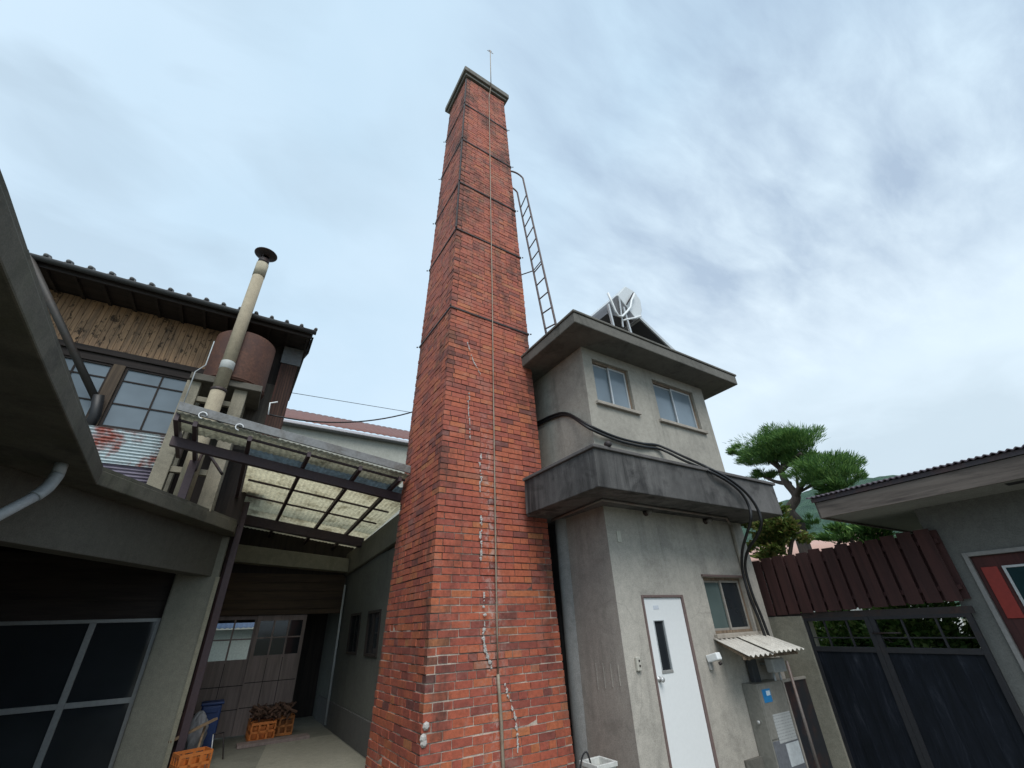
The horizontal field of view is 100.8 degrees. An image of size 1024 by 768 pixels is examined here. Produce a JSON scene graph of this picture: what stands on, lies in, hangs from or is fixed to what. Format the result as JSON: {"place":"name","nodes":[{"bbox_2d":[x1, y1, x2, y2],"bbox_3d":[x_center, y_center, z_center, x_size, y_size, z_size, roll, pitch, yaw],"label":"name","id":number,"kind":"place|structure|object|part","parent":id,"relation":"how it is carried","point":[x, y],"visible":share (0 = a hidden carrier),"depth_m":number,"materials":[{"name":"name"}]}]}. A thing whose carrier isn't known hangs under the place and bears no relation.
{"place":"outdoors","nodes":[
{"label":"outdoors","id":0,"kind":"place"},
{"bbox_2d":[167,716,365,767],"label":"passage floor","id":1,"kind":"structure","parent":0,"point":[250,757],"depth_m":6.89,"materials":[{"name":"concrete"}]},
{"bbox_2d":[0,170,236,767],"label":"concrete garage","id":2,"kind":"structure","parent":1,"relation":"on","point":[109,579],"depth_m":5.71,"materials":[{"name":"paint"}]},
{"bbox_2d":[0,462,68,520],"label":"drain pipe","id":3,"kind":"object","parent":2,"relation":"attached to","point":[51,482],"visible":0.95,"depth_m":3.84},
{"bbox_2d":[0,618,160,767],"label":"window","id":4,"kind":"structure","parent":2,"relation":"in","point":[69,688],"depth_m":5.77,"materials":[{"name":"glass"}]},
{"bbox_2d":[89,425,164,482],"bbox_3d":[-6.139,1.318,6.585,1.183,1.251,0.070,15,-34,-28],"label":"tin fence","id":5,"kind":"object","parent":2,"relation":"on","point":[132,454],"visible":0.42,"depth_m":6.73,"materials":[{"name":"white metal"}]},
{"bbox_2d":[28,250,317,525],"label":"wooden house","id":6,"kind":"structure","parent":2,"relation":"on","point":[143,350],"depth_m":7.55,"materials":[{"name":"brown wood"}]},
{"bbox_2d":[30,255,104,425],"bbox_3d":[-7.153,-0.557,6.661,0.226,2.696,1.735,-17,-33,24],"label":"rain downspout","id":7,"kind":"object","parent":6,"relation":"attached to","point":[96,409],"visible":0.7,"depth_m":6.80,"materials":[{"name":"metal"}]},
{"bbox_2d":[64,355,112,418],"bbox_3d":[-7.476,0.002,6.742,1.408,1.118,0.050,15,-34,-28],"label":"window","id":8,"kind":"structure","parent":6,"relation":"in","point":[98,372],"depth_m":7.06,"materials":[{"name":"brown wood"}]},
{"bbox_2d":[99,367,188,434],"bbox_3d":[-6.289,0.326,7.399,1.055,1.118,0.050,15,-34,-28],"label":"window","id":9,"kind":"structure","parent":6,"relation":"in","point":[143,401],"depth_m":7.34,"materials":[{"name":"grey glass"}]},
{"bbox_2d":[269,411,412,422],"bbox_3d":[-3.265,0.575,8.535,2.786,0.734,0.028,15,-34,-28],"label":"overhead wire","id":10,"kind":"object","parent":6,"relation":"attached to","point":[338,422],"visible":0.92,"depth_m":8.29,"materials":[{"name":"black rubber"}]},
{"bbox_2d":[294,393,406,411],"bbox_3d":[-4.690,0.580,12.710,3.842,0.192,0.016,15,-34,-28],"label":"overhead wire","id":11,"kind":"object","parent":6,"relation":"attached to","point":[349,402],"visible":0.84,"depth_m":12.63,"materials":[{"name":"black rubber"}]},
{"bbox_2d":[168,717,217,743],"bbox_3d":[-4.643,5.045,6.172,0.088,0.210,0.609,-17,-33,23],"label":"plank","id":12,"kind":"object","parent":2,"relation":"attached to","point":[200,726],"visible":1,"depth_m":6.22,"materials":[{"name":"brown wood"}]},
{"bbox_2d":[146,372,262,511],"bbox_3d":[-5.119,1.069,7.115,1.086,2.214,0.900,15,-34,-28],"label":"tank stand","id":13,"kind":"object","parent":2,"relation":"on","point":[240,398],"visible":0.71,"depth_m":6.95,"materials":[{"name":"concrete"}]},
{"bbox_2d":[203,330,275,399],"bbox_3d":[-5.118,-0.340,7.973,1.019,1.080,1.019,15,-34,-28],"label":"rusty tank","id":14,"kind":"object","parent":13,"relation":"on","point":[254,360],"visible":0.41,"depth_m":7.70,"materials":[{"name":"metal"}]},
{"bbox_2d":[184,341,214,402],"bbox_3d":[-5.253,-0.187,7.101,0.118,1.323,0.018,15,-34,-28],"label":"thin pipe","id":15,"kind":"object","parent":14,"relation":"attached to","point":[197,370],"visible":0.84,"depth_m":7.09,"materials":[{"name":"grey metal"}]},
{"bbox_2d":[173,247,276,500],"bbox_3d":[-4.954,-0.459,7.437,0.420,5.174,0.420,15,-34,-28],"label":"flue pipe","id":16,"kind":"object","parent":2,"relation":"on","point":[218,388],"visible":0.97,"depth_m":7.46,"materials":[{"name":"metal"}]},
{"bbox_2d":[169,746,213,767],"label":"bottle crate","id":17,"kind":"object","parent":1,"relation":"on","point":[193,760],"visible":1,"depth_m":5.68,"materials":[{"name":"orange plastic"}]},
{"bbox_2d":[184,710,208,758],"bbox_3d":[-4.814,5.348,6.420,0.318,0.640,0.282,15,-34,-28],"label":"white sack","id":18,"kind":"object","parent":1,"relation":"on","point":[193,738],"visible":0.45,"depth_m":6.39,"materials":[{"name":"plastic"}]},
{"bbox_2d":[196,726,205,751],"bbox_3d":[-4.584,5.244,6.232,0.043,0.323,0.270,10,-32,-21],"label":"plank","id":19,"kind":"object","parent":1,"relation":"on","point":[201,737],"visible":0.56,"depth_m":6.23,"materials":[{"name":"brown wood"}]},
{"bbox_2d":[199,699,224,751],"bbox_3d":[-4.952,5.562,6.872,0.320,0.665,0.340,15,-34,-28],"label":"blue container","id":20,"kind":"object","parent":1,"relation":"on","point":[211,709],"visible":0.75,"depth_m":6.85,"materials":[{"name":"plastic"}]},
{"bbox_2d":[210,732,224,758],"bbox_3d":[-4.421,5.449,6.366,0.084,0.326,0.210,-25,-36,34],"label":"folding rack","id":21,"kind":"object","parent":1,"relation":"on","point":[223,742],"visible":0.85,"depth_m":6.38,"materials":[{"name":"metal"}]},
{"bbox_2d":[245,718,270,738],"bbox_3d":[-4.595,6.255,7.713,0.398,0.270,0.300,15,-34,-28],"label":"bottle crate","id":22,"kind":"object","parent":1,"relation":"on","point":[250,719],"visible":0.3,"depth_m":7.68,"materials":[{"name":"orange plastic"}]},
{"bbox_2d":[246,718,276,741],"bbox_3d":[-4.412,6.101,7.457,0.392,0.270,0.312,17,-35,-30],"label":"bottle crate","id":23,"kind":"object","parent":1,"relation":"on","point":[265,731],"visible":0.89,"depth_m":7.41,"materials":[{"name":"orange plastic"}]},
{"bbox_2d":[249,701,296,721],"bbox_3d":[-4.376,5.982,7.754,0.781,0.255,0.594,15,-34,-28],"label":"firewood pile","id":24,"kind":"object","parent":23,"relation":"on","point":[278,710],"visible":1,"depth_m":7.67,"materials":[{"name":"brown wood"}]},
{"bbox_2d":[236,733,309,748],"bbox_3d":[-4.063,6.083,7.218,1.100,0.044,0.270,15,-34,-28],"label":"floor board","id":25,"kind":"object","parent":1,"relation":"on","point":[256,743],"visible":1,"depth_m":7.16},
{"bbox_2d":[167,514,398,767],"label":"passage building","id":26,"kind":"structure","parent":1,"relation":"on","point":[275,637],"depth_m":8.46,"materials":[{"name":"paint"}]},
{"bbox_2d":[192,616,257,738],"bbox_3d":[-5.456,5.465,7.971,0.820,1.916,0.041,15,-34,-28],"label":"door leaf","id":27,"kind":"structure","parent":26,"relation":"in","point":[226,666],"depth_m":8.04,"materials":[{"name":"clear glass"}]},
{"bbox_2d":[231,615,306,736],"bbox_3d":[-4.715,5.638,8.330,0.920,1.916,0.041,15,-34,-28],"label":"door leaf","id":28,"kind":"structure","parent":26,"relation":"in","point":[274,657],"depth_m":8.36,"materials":[{"name":"grey wood"}]},
{"bbox_2d":[324,585,345,724],"bbox_3d":[-3.654,5.521,8.784,0.041,2.450,0.041,-21,-35,30],"label":"wall conduit","id":29,"kind":"object","parent":26,"relation":"attached to","point":[332,674],"depth_m":8.71,"materials":[{"name":"grey metal"}]},
{"bbox_2d":[346,612,361,654],"bbox_3d":[-3.016,4.788,8.130,0.070,0.679,0.738,15,-34,-28],"label":"window","id":30,"kind":"structure","parent":26,"relation":"in","point":[354,628],"depth_m":8.15,"materials":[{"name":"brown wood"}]},
{"bbox_2d":[363,609,381,656],"bbox_3d":[-2.350,4.232,7.202,0.070,0.679,0.752,15,-34,-28],"label":"window","id":31,"kind":"structure","parent":26,"relation":"in","point":[374,616],"depth_m":7.22,"materials":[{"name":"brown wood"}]},
{"bbox_2d":[271,713,294,736],"bbox_3d":[-4.247,6.299,7.826,0.352,0.280,0.292,13,-33,-26],"label":"bottle crate","id":32,"kind":"object","parent":1,"relation":"on","point":[284,727],"visible":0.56,"depth_m":7.77,"materials":[{"name":"orange plastic"}]},
{"bbox_2d":[169,401,410,762],"bbox_3d":[-4.030,3.566,7.065,3.548,4.276,4.930,15,-34,-28],"label":"lean to canopy","id":33,"kind":"object","parent":1,"relation":"on","point":[306,493],"visible":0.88,"depth_m":6.72,"materials":[{"name":"purple paint"}]},
{"bbox_2d":[256,734,365,767],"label":"path","id":34,"kind":"structure","parent":0,"point":[329,751],"depth_m":6.35,"materials":[{"name":"concrete"}]},
{"bbox_2d":[279,408,409,536],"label":"building","id":35,"kind":"structure","parent":0,"point":[389,448],"depth_m":18.60,"materials":[{"name":"white tile"}]},
{"bbox_2d":[0,0,1023,501],"label":"sky","id":36,"kind":"structure","parent":0,"point":[818,205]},
{"bbox_2d":[741,501,815,560],"bbox_3d":[5.322,4.219,7.931,1.284,4.159,1.524,15,-34,-28],"label":"maple tree","id":37,"kind":"object","parent":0,"point":[777,534],"visible":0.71,"depth_m":8.30,"materials":[{"name":"green plant"}]},
{"bbox_2d":[722,420,868,552],"bbox_3d":[6.451,3.474,8.830,1.571,6.268,3.046,7,-31,-16],"label":"pruned juniper","id":38,"kind":"object","parent":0,"point":[791,447],"visible":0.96,"depth_m":9.37,"materials":[{"name":"green plant"}]},
{"bbox_2d":[775,609,904,646],"bbox_3d":[5.098,4.389,6.456,1.320,2.438,1.956,15,-34,-28],"label":"garden shrub","id":39,"kind":"object","parent":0,"point":[835,629],"visible":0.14,"depth_m":6.35,"materials":[{"name":"green plant"}]},
{"bbox_2d":[742,475,962,617],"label":"hill","id":40,"kind":"structure","parent":0,"point":[805,506],"depth_m":146.39,"materials":[{"name":"green plant"}]},
{"bbox_2d":[808,521,898,547],"bbox_3d":[6.286,4.003,7.019,1.310,3.577,1.414,15,-34,-28],"label":"pine","id":41,"kind":"object","parent":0,"point":[843,532],"visible":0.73,"depth_m":7.65,"materials":[{"name":"green plant"}]},
{"bbox_2d":[749,540,963,632],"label":"distant house","id":42,"kind":"structure","parent":0,"point":[819,544],"depth_m":19.78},
{"bbox_2d":[842,600,980,648],"bbox_3d":[5.703,3.885,5.638,1.280,2.462,1.928,15,-34,-28],"label":"garden shrub","id":43,"kind":"object","parent":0,"point":[922,627],"visible":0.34,"depth_m":5.69,"materials":[{"name":"green plant"}]},
{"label":"courtyard paving","id":44,"kind":"structure","parent":0,"visible":0},
{"bbox_2d":[365,50,574,767],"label":"brick chimney","id":45,"kind":"object","parent":44,"relation":"on","point":[471,673],"visible":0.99,"depth_m":5.87,"materials":[{"name":"brick"}]},
{"bbox_2d":[510,170,556,333],"bbox_3d":[0.319,-2.931,9.028,0.316,5.787,1.176,15,-34,-28],"label":"iron ladder","id":46,"kind":"object","parent":45,"relation":"attached to","point":[534,276],"visible":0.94,"depth_m":8.84,"materials":[{"name":"grey metal"}]},
{"bbox_2d":[579,751,591,767],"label":"loose wire","id":47,"kind":"object","parent":44,"relation":"on","point":[584,752],"visible":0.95,"depth_m":3.95,"materials":[{"name":"black rubber"}]},
{"bbox_2d":[579,756,617,767],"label":"plastic tub","id":48,"kind":"object","parent":44,"relation":"on","point":[599,762],"visible":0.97,"depth_m":3.94,"materials":[{"name":"white plastic"}]},
{"bbox_2d":[520,309,785,767],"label":"concrete building","id":49,"kind":"structure","parent":44,"relation":"on","point":[663,595],"depth_m":5.83,"materials":[{"name":"paint"}]},
{"bbox_2d":[592,361,641,415],"bbox_3d":[1.693,0.062,7.112,0.960,0.865,0.185,15,-34,-28],"label":"window","id":50,"kind":"structure","parent":49,"relation":"in","point":[612,388],"depth_m":7.16,"materials":[{"name":"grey glass"}]},
{"bbox_2d":[616,531,621,541],"bbox_3d":[1.435,2.047,5.679,0.070,0.140,0.012,15,-34,-28],"label":"wall plaque","id":51,"kind":"object","parent":49,"relation":"attached to","point":[618,533],"depth_m":5.67,"materials":[{"name":"grey metal"}]},
{"bbox_2d":[590,287,674,349],"bbox_3d":[2.357,-0.779,9.071,2.474,1.678,1.832,15,-34,-28],"label":"solar water heater","id":52,"kind":"object","parent":49,"relation":"on","point":[622,308],"visible":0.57,"depth_m":8.37,"materials":[{"name":"white metal"}]},
{"bbox_2d":[634,657,641,670],"bbox_3d":[1.480,3.276,4.957,0.070,0.140,0.041,15,-34,-28],"label":"intercom","id":53,"kind":"object","parent":49,"relation":"attached to","point":[638,663],"visible":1,"depth_m":4.94,"materials":[{"name":"beige plastic"}]},
{"bbox_2d":[551,498,730,525],"bbox_3d":[2.138,2.118,6.565,3.127,0.064,1.276,15,-34,-28],"label":"conduit pipe","id":54,"kind":"object","parent":49,"relation":"attached to","point":[626,503],"visible":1,"depth_m":5.90,"materials":[{"name":"metal"}]},
{"bbox_2d":[643,509,652,515],"bbox_3d":[1.967,1.840,6.103,0.098,0.100,0.130,15,-34,-28],"label":"bulkhead lamp","id":55,"kind":"object","parent":49,"relation":"attached to","point":[647,512],"visible":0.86,"depth_m":6.07,"materials":[{"name":"metal"}]},
{"bbox_2d":[537,414,766,636],"bbox_3d":[2.113,1.905,6.318,3.140,3.459,1.284,0,-30,-4],"label":"power cable","id":56,"kind":"object","parent":49,"relation":"attached to","point":[725,480],"visible":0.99,"depth_m":6.35,"materials":[{"name":"black rubber"}]},
{"bbox_2d":[537,412,769,635],"bbox_3d":[2.173,1.900,6.382,3.271,3.493,1.308,1,-30,-5],"label":"power cable","id":57,"kind":"object","parent":49,"relation":"attached to","point":[753,541],"visible":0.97,"depth_m":6.41,"materials":[{"name":"black rubber"}]},
{"bbox_2d":[652,381,707,434],"bbox_3d":[3.055,0.438,7.863,1.270,0.875,0.185,15,-34,-28],"label":"window","id":58,"kind":"structure","parent":49,"relation":"in","point":[675,406],"depth_m":7.91,"materials":[{"name":"grey glass"}]},
{"bbox_2d":[644,598,715,767],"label":"door","id":59,"kind":"structure","parent":49,"relation":"in","point":[689,744],"depth_m":5.15,"materials":[{"name":"white paint"}]},
{"bbox_2d":[703,517,712,523],"bbox_3d":[3.121,2.167,6.735,0.098,0.100,0.130,15,-34,-28],"label":"bulkhead lamp","id":60,"kind":"object","parent":49,"relation":"attached to","point":[708,520],"visible":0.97,"depth_m":6.71,"materials":[{"name":"metal"}]},
{"bbox_2d":[706,652,721,669],"bbox_3d":[2.630,3.596,5.492,0.090,0.197,0.186,15,-34,-28],"label":"security camera","id":61,"kind":"object","parent":49,"relation":"attached to","point":[713,657],"visible":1,"depth_m":5.49,"materials":[{"name":"white paint"}]},
{"bbox_2d":[703,577,762,638],"bbox_3d":[3.197,3.289,6.258,1.075,0.775,0.185,15,-34,-28],"label":"window","id":62,"kind":"structure","parent":49,"relation":"in","point":[727,605],"depth_m":6.30,"materials":[{"name":"grey glass"}]},
{"bbox_2d":[729,525,760,630],"bbox_3d":[3.666,3.024,6.660,0.053,1.560,0.056,15,-34,-28],"label":"drain pipe","id":63,"kind":"object","parent":49,"relation":"attached to","point":[738,552],"visible":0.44,"depth_m":6.82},
{"bbox_2d":[746,655,761,681],"bbox_3d":[3.316,3.893,5.841,0.140,0.394,0.070,15,-34,-28],"label":"junction box","id":64,"kind":"object","parent":49,"relation":"attached to","point":[753,670],"visible":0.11,"depth_m":5.79,"materials":[{"name":"black metal"}]},
{"bbox_2d":[714,634,803,659],"bbox_3d":[3.341,3.545,5.748,1.373,0.254,0.603,15,-34,-28],"label":"corrugated awning","id":65,"kind":"object","parent":49,"relation":"attached to","point":[751,646],"visible":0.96,"depth_m":5.66,"materials":[{"name":"beige plastic"}]},
{"bbox_2d":[760,657,786,680],"bbox_3d":[3.613,3.981,5.899,0.300,0.277,0.280,15,-34,-28],"label":"gas meter","id":66,"kind":"object","parent":49,"relation":"attached to","point":[774,665],"visible":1,"depth_m":5.82,"materials":[{"name":"grey metal"}]},
{"bbox_2d":[742,679,806,767],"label":"gas meter cabinet","id":67,"kind":"object","parent":44,"relation":"on","point":[776,737],"visible":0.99,"depth_m":5.41,"materials":[{"name":"metal"}]},
{"bbox_3d":[3.454,4.242,5.513,0.562,0.546,0.007,15,-34,-28],"label":"door","id":68,"kind":"part","parent":67,"relation":"part of","materials":[{"name":"grey metal"}]},
{"bbox_3d":[3.475,4.757,5.220,0.562,0.600,0.007,15,-34,-28],"label":"door","id":69,"kind":"part","parent":67,"relation":"part of","materials":[{"name":"grey metal"}]},
{"bbox_2d":[785,661,819,767],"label":"pipe post","id":70,"kind":"object","parent":44,"relation":"on","point":[803,716],"visible":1,"depth_m":5.29,"materials":[{"name":"metal"}]},
{"bbox_2d":[781,676,832,767],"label":"glazed screen","id":71,"kind":"object","parent":44,"relation":"on","point":[819,744],"visible":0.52,"depth_m":5.71,"materials":[{"name":"metal"}]},
{"bbox_2d":[768,616,851,767],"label":"gate pier","id":72,"kind":"structure","parent":44,"relation":"on","point":[791,629],"depth_m":6.05,"materials":[{"name":"paint"}]},
{"bbox_2d":[803,613,1023,767],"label":"double gate","id":73,"kind":"structure","parent":44,"relation":"on","point":[912,707],"depth_m":5.10,"materials":[{"name":"metal"}]},
{"bbox_2d":[752,529,975,617],"bbox_3d":[4.692,2.772,6.022,0.097,0.944,2.491,15,-34,-28],"label":"board fence","id":74,"kind":"object","parent":73,"relation":"on","point":[909,568],"visible":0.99,"depth_m":5.77,"materials":[{"name":"wood"}]},
{"bbox_2d":[806,444,1023,715],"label":"building","id":75,"kind":"structure","parent":44,"relation":"on","point":[970,511],"depth_m":4.95,"materials":[{"name":"paint"}]},
{"bbox_2d":[970,552,1023,657],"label":"door","id":76,"kind":"structure","parent":75,"relation":"in","point":[1002,575],"depth_m":4.79,"materials":[{"name":"red paint"}]}
]}

